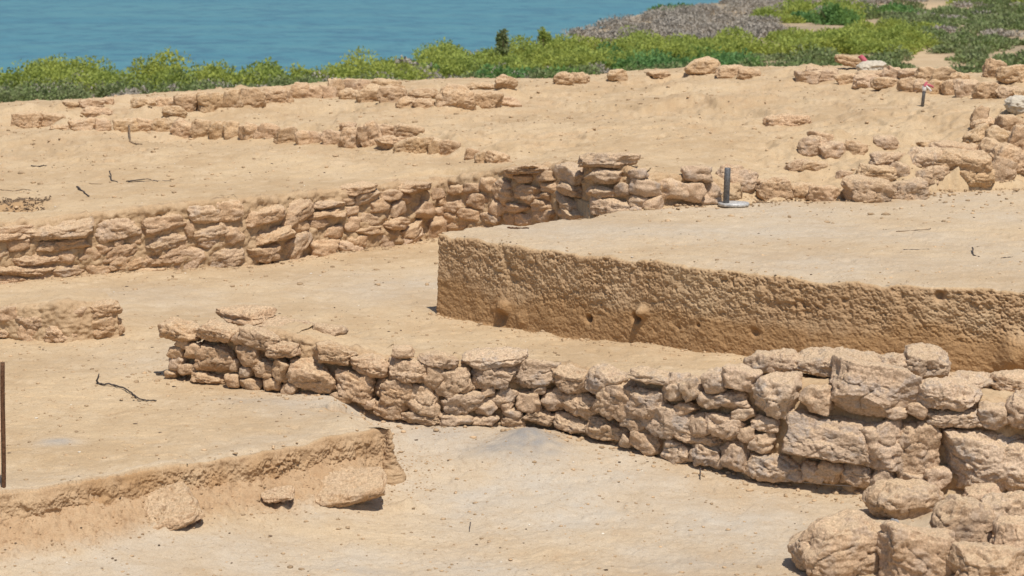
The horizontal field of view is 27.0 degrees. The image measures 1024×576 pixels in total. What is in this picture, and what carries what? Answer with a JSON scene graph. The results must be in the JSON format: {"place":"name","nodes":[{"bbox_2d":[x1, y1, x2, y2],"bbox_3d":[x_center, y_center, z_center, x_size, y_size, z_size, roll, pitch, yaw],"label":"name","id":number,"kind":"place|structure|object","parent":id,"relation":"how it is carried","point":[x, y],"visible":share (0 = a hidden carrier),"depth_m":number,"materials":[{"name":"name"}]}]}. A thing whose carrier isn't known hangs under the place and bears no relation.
{"place":"outdoors","nodes":[
{"label":"outdoors","id":0,"kind":"place"},
{"bbox_2d":[0,0,720,75],"bbox_3d":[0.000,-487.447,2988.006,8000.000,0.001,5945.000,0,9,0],"label":"sea water","id":1,"kind":"structure","parent":0,"point":[123,34],"depth_m":131.40,"materials":[{"name":"blue liquid"}]},
{"bbox_2d":[35,146,977,562],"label":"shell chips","id":2,"kind":"object","parent":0,"point":[435,444],"visible":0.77,"depth_m":13.28,"materials":[{"name":"white"}]},
{"bbox_2d":[0,0,1023,575],"bbox_3d":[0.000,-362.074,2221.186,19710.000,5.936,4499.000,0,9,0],"label":"ground","id":3,"kind":"structure","parent":0,"point":[362,300],"depth_m":12.29,"materials":[{"name":"soil"}]},
{"bbox_2d":[0,195,50,211],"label":"root tangle","id":4,"kind":"object","parent":3,"relation":"on","point":[7,200],"visible":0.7,"depth_m":16.85,"materials":[{"name":"brown wood"}]},
{"bbox_2d":[0,289,124,342],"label":"wall stub","id":5,"kind":"object","parent":3,"relation":"on","point":[60,316],"depth_m":13.36,"materials":[{"name":"beige stone"}]},
{"bbox_2d":[96,374,156,400],"bbox_3d":[-2.140,0.554,11.844,0.067,0.067,0.635,-7,12,-36],"label":"twig","id":6,"kind":"object","parent":3,"relation":"on","point":[97,382],"visible":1,"depth_m":11.96,"materials":[{"name":"brown wood"}]},
{"bbox_2d":[128,125,141,144],"bbox_3d":[-3.720,-1.488,20.783,0.111,0.085,1.272,-3,10,-15],"label":"twig","id":7,"kind":"object","parent":3,"relation":"on","point":[130,136],"visible":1,"depth_m":20.48,"materials":[{"name":"brown wood"}]},
{"bbox_2d":[0,407,405,523],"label":"earth bank","id":8,"kind":"structure","parent":3,"relation":"on","point":[371,445],"depth_m":10.42,"materials":[{"name":"soil"}]},
{"bbox_2d":[0,362,5,487],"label":"iron stake","id":9,"kind":"object","parent":8,"relation":"in","point":[3,428],"visible":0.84,"depth_m":9.71,"materials":[{"name":"brown metal"}]},
{"bbox_2d":[144,481,204,530],"bbox_3d":[-1.657,1.059,10.060,0.372,0.090,0.365,-22,30,-11],"label":"stone slab","id":10,"kind":"object","parent":8,"relation":"in","point":[173,506],"depth_m":10.02,"materials":[{"name":"beige stone"}]},
{"bbox_2d":[315,466,386,507],"bbox_3d":[-0.846,0.999,10.625,0.460,0.106,0.357,-11,24,-2],"label":"stone slab","id":11,"kind":"object","parent":8,"relation":"in","point":[347,486],"depth_m":10.53,"materials":[{"name":"beige stone"}]},
{"bbox_2d":[0,441,443,567],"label":"bank crumbs","id":12,"kind":"object","parent":3,"relation":"on","point":[116,522],"visible":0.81,"depth_m":10.22,"materials":[{"name":"beige soil"}]},
{"bbox_2d":[10,78,521,128],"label":"stone wall","id":13,"kind":"structure","parent":3,"relation":"on","point":[383,90],"depth_m":22.69,"materials":[{"name":"beige stone"}]},
{"bbox_2d":[261,485,294,502],"bbox_3d":[-1.140,1.007,10.392,0.167,0.046,0.136,-4,21,-5],"label":"stone slab","id":14,"kind":"object","parent":3,"relation":"on","point":[279,494],"depth_m":10.37,"materials":[{"name":"beige stone"}]},
{"bbox_2d":[49,117,511,162],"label":"stone wall","id":15,"kind":"structure","parent":3,"relation":"on","point":[396,138],"depth_m":20.35,"materials":[{"name":"beige stone"}]},
{"bbox_2d":[0,159,577,283],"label":"stone wall","id":16,"kind":"structure","parent":3,"relation":"on","point":[243,229],"depth_m":16.49,"materials":[{"name":"stone"}]},
{"bbox_2d":[395,55,442,78],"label":"dry bush","id":17,"kind":"object","parent":3,"relation":"on","point":[409,62],"visible":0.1,"depth_m":72.55,"materials":[{"name":"grey plant"}]},
{"bbox_2d":[485,28,510,58],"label":"upright shrub","id":18,"kind":"object","parent":3,"relation":"on","point":[502,44],"visible":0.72,"depth_m":82.50,"materials":[{"name":"green plant"}]},
{"bbox_2d":[494,74,517,89],"bbox_3d":[-0.064,-2.288,23.751,0.275,0.187,0.218,-2,8,-10],"label":"boulder","id":19,"kind":"object","parent":3,"relation":"on","point":[504,81],"visible":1,"depth_m":23.67,"materials":[{"name":"stone"}]},
{"bbox_2d":[0,0,1023,97],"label":"green scrub","id":20,"kind":"object","parent":3,"relation":"on","point":[858,38],"visible":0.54,"depth_m":79.94,"materials":[{"name":"green plant"}]},
{"bbox_2d":[0,0,1023,101],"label":"olive scrub","id":21,"kind":"object","parent":3,"relation":"on","point":[971,52],"visible":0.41,"depth_m":84.35,"materials":[{"name":"green plant"}]},
{"bbox_2d":[0,0,1023,97],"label":"dry scrub","id":22,"kind":"object","parent":3,"relation":"on","point":[701,20],"visible":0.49,"depth_m":114.21,"materials":[{"name":"plant"}]},
{"bbox_2d":[0,167,1023,506],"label":"wall crumbs","id":23,"kind":"object","parent":3,"relation":"on","point":[836,491],"depth_m":11.78,"materials":[{"name":"stone"}]},
{"bbox_2d":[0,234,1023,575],"bbox_3d":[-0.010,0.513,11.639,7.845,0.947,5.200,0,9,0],"label":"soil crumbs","id":24,"kind":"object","parent":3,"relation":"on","point":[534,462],"visible":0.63,"depth_m":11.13,"materials":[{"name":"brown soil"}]},
{"bbox_2d":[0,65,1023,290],"bbox_3d":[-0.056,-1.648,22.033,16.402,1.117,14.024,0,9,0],"label":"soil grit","id":25,"kind":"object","parent":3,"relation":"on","point":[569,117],"visible":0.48,"depth_m":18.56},
{"bbox_2d":[527,27,559,48],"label":"upright shrub","id":26,"kind":"object","parent":3,"relation":"on","point":[543,34],"visible":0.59,"depth_m":88.68,"materials":[{"name":"green plant"}]},
{"bbox_2d":[553,71,574,85],"bbox_3d":[0.597,-2.408,24.608,0.260,0.181,0.191,-5,10,-11],"label":"boulder","id":27,"kind":"object","parent":3,"relation":"on","point":[564,78],"visible":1,"depth_m":24.54,"materials":[{"name":"stone"}]},
{"bbox_2d":[411,310,738,359],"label":"baulk crumbs","id":28,"kind":"object","parent":3,"relation":"on","point":[580,339],"visible":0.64,"depth_m":13.31,"materials":[{"name":"soil"}]},
{"bbox_2d":[571,72,589,83],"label":"boulder","id":29,"kind":"object","parent":3,"relation":"on","point":[582,78],"visible":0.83,"depth_m":24.81,"materials":[{"name":"stone"}]},
{"bbox_2d":[157,304,1023,493],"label":"stone wall","id":30,"kind":"structure","parent":3,"relation":"on","point":[857,419],"depth_m":11.22,"materials":[{"name":"stone"}]},
{"bbox_2d":[742,473,854,486],"bbox_3d":[1.511,0.992,11.011,0.661,0.031,0.005,3,10,18],"label":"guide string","id":31,"kind":"object","parent":30,"relation":"attached to","point":[824,484],"visible":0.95,"depth_m":10.97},
{"bbox_2d":[607,69,627,81],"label":"boulder","id":32,"kind":"object","parent":3,"relation":"on","point":[615,75],"visible":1,"depth_m":24.92,"materials":[{"name":"stone"}]},
{"bbox_2d":[554,152,742,219],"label":"stone wall","id":33,"kind":"structure","parent":3,"relation":"on","point":[605,183],"depth_m":16.28,"materials":[{"name":"stone"}]},
{"bbox_2d":[646,70,670,78],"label":"boulder","id":34,"kind":"object","parent":3,"relation":"on","point":[657,74],"visible":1,"depth_m":25.20,"materials":[{"name":"stone"}]},
{"bbox_2d":[646,2,693,9],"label":"dark shrub","id":35,"kind":"object","parent":3,"relation":"on","point":[661,5],"visible":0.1,"depth_m":138.40,"materials":[{"name":"green plant"}]},
{"bbox_2d":[422,1,920,77],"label":"deep green scrub","id":36,"kind":"object","parent":3,"relation":"on","point":[725,58],"visible":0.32,"depth_m":79.14,"materials":[{"name":"green plant"}]},
{"bbox_2d":[684,56,720,74],"bbox_3d":[2.237,-2.607,25.189,0.436,0.241,0.306,-2,14,-11],"label":"boulder","id":37,"kind":"object","parent":3,"relation":"on","point":[705,65],"visible":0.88,"depth_m":25.09,"materials":[{"name":"stone"}]},
{"bbox_2d":[436,189,1023,372],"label":"earth baulk","id":38,"kind":"object","parent":3,"relation":"on","point":[546,281],"visible":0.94,"depth_m":13.20,"materials":[{"name":"soil"}]},
{"bbox_2d":[507,227,528,228],"bbox_3d":[0.041,-0.409,14.534,0.153,0.017,0.022,1,9,8],"label":"twig","id":39,"kind":"object","parent":38,"relation":"on","point":[517,227],"visible":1,"depth_m":14.53,"materials":[{"name":"brown wood"}]},
{"bbox_2d":[718,167,748,206],"bbox_3d":[1.704,-0.780,16.366,0.240,0.296,0.240,0,9,0],"label":"survey peg","id":40,"kind":"object","parent":38,"relation":"on","point":[725,202],"visible":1,"depth_m":16.31,"materials":[{"name":"metal"}]},
{"bbox_2d":[896,228,930,231],"bbox_3d":[2.774,-0.397,14.665,0.329,0.014,0.044,-6,11,-33],"label":"twig","id":41,"kind":"object","parent":38,"relation":"on","point":[912,230],"visible":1,"depth_m":14.62,"materials":[{"name":"brown wood"}]},
{"bbox_2d":[809,1,852,25],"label":"dark shrub","id":42,"kind":"object","parent":3,"relation":"on","point":[832,13],"visible":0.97,"depth_m":120.34,"materials":[{"name":"green plant"}]},
{"bbox_2d":[787,509,881,575],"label":"boulder","id":43,"kind":"object","parent":3,"relation":"on","point":[842,542],"visible":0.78,"depth_m":9.53,"materials":[{"name":"beige stone"}]},
{"bbox_2d":[834,54,861,66],"bbox_3d":[4.061,-2.753,25.856,0.357,0.135,0.186,12,8,-18],"label":"stone slab","id":44,"kind":"object","parent":3,"relation":"on","point":[844,60],"depth_m":25.79,"materials":[{"name":"beige stone"}]},
{"bbox_2d":[858,55,866,61],"bbox_3d":[4.131,-2.681,25.078,0.145,0.130,0.006,0,9,0],"label":"marker tape","id":45,"kind":"object","parent":3,"relation":"on","point":[862,58],"visible":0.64,"depth_m":25.07,"materials":[{"name":"plastic"}]},
{"bbox_2d":[715,113,1017,202],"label":"rubble bank","id":46,"kind":"structure","parent":3,"relation":"on","point":[879,173],"depth_m":17.19,"materials":[{"name":"stone"}]},
{"bbox_2d":[715,64,1023,98],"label":"stone wall","id":47,"kind":"structure","parent":3,"relation":"on","point":[945,80],"depth_m":22.04,"materials":[{"name":"beige stone"}]},
{"bbox_2d":[856,60,886,70],"bbox_3d":[4.158,-2.543,24.717,0.358,0.189,0.288,-1,14,-9],"label":"boulder","id":48,"kind":"object","parent":3,"relation":"on","point":[873,65],"visible":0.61,"depth_m":24.61,"materials":[{"name":"white stone"}]},
{"bbox_2d":[862,478,944,519],"bbox_3d":[1.934,1.056,10.532,0.389,0.219,0.284,-2,12,-14],"label":"boulder","id":49,"kind":"object","parent":3,"relation":"on","point":[900,499],"visible":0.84,"depth_m":10.45,"materials":[{"name":"beige stone"}]},
{"bbox_2d":[876,520,956,575],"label":"boulder","id":50,"kind":"object","parent":3,"relation":"on","point":[902,549],"visible":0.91,"depth_m":9.33,"materials":[{"name":"beige stone"}]},
{"bbox_2d":[921,81,933,106],"bbox_3d":[3.918,-1.805,20.151,0.120,0.291,0.047,0,9,0],"label":"survey peg","id":51,"kind":"object","parent":3,"relation":"on","point":[925,87],"visible":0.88,"depth_m":20.13,"materials":[{"name":"metal"}]},
{"bbox_2d":[929,494,995,542],"bbox_3d":[2.040,1.078,9.579,0.327,0.283,0.232,6,8,-2],"label":"boulder","id":52,"kind":"object","parent":3,"relation":"on","point":[967,518],"visible":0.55,"depth_m":9.50,"materials":[{"name":"beige stone"}]},
{"bbox_2d":[962,483,1001,500],"bbox_3d":[2.341,1.035,10.576,0.232,0.137,0.178,-2,6,-12],"label":"boulder","id":53,"kind":"object","parent":3,"relation":"on","point":[978,491],"visible":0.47,"depth_m":10.54,"materials":[{"name":"beige stone"}]},
{"bbox_2d":[944,540,1023,575],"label":"boulder","id":54,"kind":"object","parent":3,"relation":"on","point":[965,558],"visible":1,"depth_m":9.19,"materials":[{"name":"beige stone"}]},
{"bbox_2d":[962,105,1023,174],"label":"rubble bank","id":55,"kind":"structure","parent":3,"relation":"on","point":[1001,135],"depth_m":17.89,"materials":[{"name":"stone"}]},
{"bbox_2d":[982,58,1006,77],"bbox_3d":[4.954,-2.246,21.891,0.258,0.222,0.177,12,13,10],"label":"boulder","id":56,"kind":"object","parent":3,"relation":"on","point":[990,66],"visible":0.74,"depth_m":21.84,"materials":[{"name":"stone"}]},
{"bbox_2d":[980,490,1023,516],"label":"boulder","id":57,"kind":"object","parent":3,"relation":"on","point":[1011,503],"visible":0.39,"depth_m":9.58,"materials":[{"name":"beige stone"}]},
{"bbox_2d":[989,515,1023,547],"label":"boulder","id":58,"kind":"object","parent":3,"relation":"on","point":[1008,530],"visible":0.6,"depth_m":9.34,"materials":[{"name":"beige stone"}]},
{"bbox_2d":[1003,95,1023,114],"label":"boulder","id":59,"kind":"object","parent":3,"relation":"on","point":[1014,104],"visible":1,"depth_m":18.96,"materials":[{"name":"white stone"}]},
{"bbox_2d":[1,75,1023,572],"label":"dark debris","id":60,"kind":"object","parent":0,"point":[399,317],"visible":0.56,"depth_m":13.69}
]}

